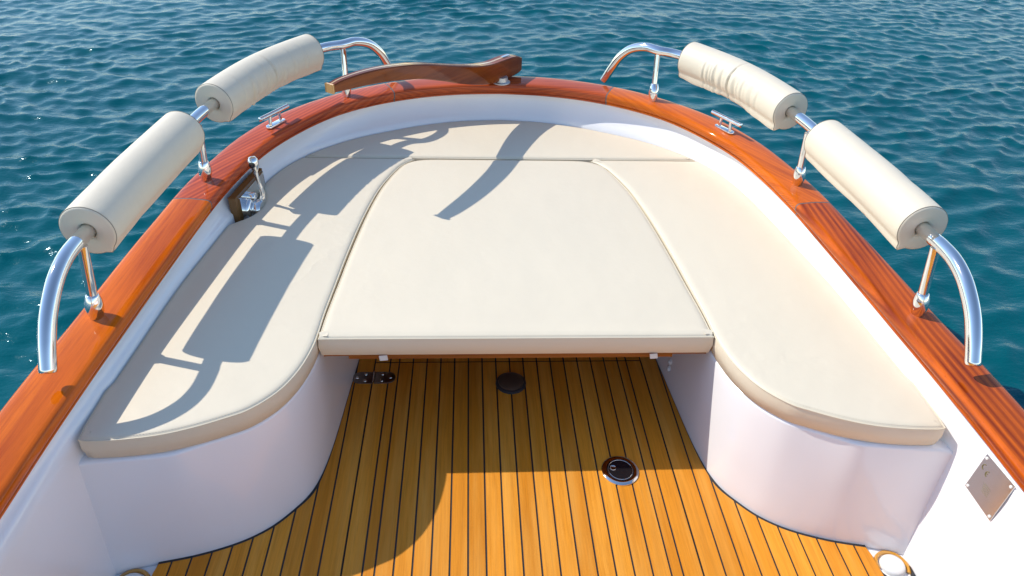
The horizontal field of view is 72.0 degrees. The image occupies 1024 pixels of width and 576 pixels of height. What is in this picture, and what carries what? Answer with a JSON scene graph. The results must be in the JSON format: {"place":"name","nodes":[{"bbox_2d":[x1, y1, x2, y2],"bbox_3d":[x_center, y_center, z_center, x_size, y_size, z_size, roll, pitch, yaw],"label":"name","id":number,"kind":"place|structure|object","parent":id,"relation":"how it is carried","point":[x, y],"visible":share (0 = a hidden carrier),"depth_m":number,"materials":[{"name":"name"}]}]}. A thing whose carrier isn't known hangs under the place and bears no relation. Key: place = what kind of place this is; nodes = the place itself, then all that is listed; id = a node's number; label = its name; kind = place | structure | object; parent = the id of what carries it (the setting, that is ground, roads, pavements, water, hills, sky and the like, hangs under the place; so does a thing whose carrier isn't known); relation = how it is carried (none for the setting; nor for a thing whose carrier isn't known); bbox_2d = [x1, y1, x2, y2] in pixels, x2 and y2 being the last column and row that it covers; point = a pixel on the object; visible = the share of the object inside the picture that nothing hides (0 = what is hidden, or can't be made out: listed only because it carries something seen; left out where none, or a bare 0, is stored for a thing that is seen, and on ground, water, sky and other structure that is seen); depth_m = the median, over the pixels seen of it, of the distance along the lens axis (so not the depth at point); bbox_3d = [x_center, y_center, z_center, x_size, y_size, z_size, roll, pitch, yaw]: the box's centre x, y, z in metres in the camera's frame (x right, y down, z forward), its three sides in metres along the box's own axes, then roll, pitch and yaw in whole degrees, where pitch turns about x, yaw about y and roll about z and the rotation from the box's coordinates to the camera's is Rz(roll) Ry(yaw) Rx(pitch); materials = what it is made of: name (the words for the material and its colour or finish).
{"place":"outdoors","nodes":[
{"label":"outdoors","id":0,"kind":"place"},
{"bbox_2d":[0,0,1023,410],"bbox_3d":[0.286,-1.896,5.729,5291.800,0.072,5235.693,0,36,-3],"label":"water","id":1,"kind":"structure","parent":0,"point":[926,96],"depth_m":5.24,"materials":[{"name":"blue liquid"}]},
{"bbox_2d":[0,37,1023,575],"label":"motorboat","id":2,"kind":"object","parent":1,"relation":"on","point":[688,465],"visible":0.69,"depth_m":1.94,"materials":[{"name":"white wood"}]},
{"bbox_2d":[58,111,204,253],"bbox_3d":[-1.063,-0.322,2.014,0.147,0.157,0.601,3,36,1],"label":"rail pad","id":3,"kind":"object","parent":2,"relation":"attached to","point":[115,200],"visible":0.98,"depth_m":1.91,"materials":[{"name":"beige plastic"}]},
{"bbox_2d":[78,157,414,457],"bbox_3d":[-0.751,-0.072,2.293,0.515,0.070,1.618,6,36,5],"label":"seat cushion","id":4,"kind":"object","parent":2,"relation":"on","point":[228,345],"visible":0.98,"depth_m":1.99,"materials":[{"name":"beige plastic"}]},
{"bbox_2d":[195,34,323,122],"bbox_3d":[-0.933,-0.800,2.643,0.170,0.152,0.620,14,37,15],"label":"rail pad","id":5,"kind":"object","parent":2,"relation":"attached to","point":[235,90],"visible":0.95,"depth_m":2.57,"materials":[{"name":"beige plastic"}]},
{"bbox_2d":[325,54,521,93],"bbox_3d":[-0.282,-0.846,2.836,0.094,0.265,1.162,23,40,26],"label":"tiller","id":6,"kind":"object","parent":2,"relation":"on","point":[500,69],"visible":1,"depth_m":2.80,"materials":[{"name":"brown wood"}]},
{"bbox_2d":[305,120,694,162],"bbox_3d":[-0.048,-0.634,3.120,1.629,0.071,0.417,0,36,-3],"label":"seat cushion","id":7,"kind":"object","parent":2,"relation":"on","point":[497,140],"visible":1,"depth_m":3.03,"materials":[{"name":"beige leather"}]},
{"bbox_2d":[324,352,705,358],"bbox_3d":[-0.006,-0.082,2.430,1.107,0.021,0.956,0,36,-3],"label":"table board","id":8,"kind":"object","parent":2,"relation":"on","point":[420,356],"visible":0.02,"depth_m":2.05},
{"bbox_2d":[318,160,713,360],"bbox_3d":[-0.009,-0.164,2.474,1.123,0.080,1.163,0,36,-3],"label":"table cushion","id":9,"kind":"object","parent":8,"relation":"on","point":[494,257],"visible":1,"depth_m":2.25,"materials":[{"name":"beige plastic"}]},
{"bbox_2d":[678,42,807,130],"bbox_3d":[0.888,-0.801,2.753,0.173,0.155,0.620,-14,39,-22],"label":"rail pad","id":10,"kind":"object","parent":2,"relation":"attached to","point":[766,99],"visible":0.96,"depth_m":2.68,"materials":[{"name":"beige plastic"}]},
{"bbox_2d":[590,159,945,444],"bbox_3d":[0.749,-0.074,2.383,0.514,0.070,1.618,-6,36,-11],"label":"seat cushion","id":11,"kind":"object","parent":2,"relation":"on","point":[795,341],"visible":0.95,"depth_m":2.10,"materials":[{"name":"beige plastic"}]},
{"bbox_2d":[804,120,947,249],"bbox_3d":[1.090,-0.333,2.154,0.146,0.158,0.574,-3,36,-8],"label":"rail pad","id":12,"kind":"object","parent":2,"relation":"attached to","point":[894,205],"visible":0.94,"depth_m":2.06,"materials":[{"name":"beige plastic"}]}
]}

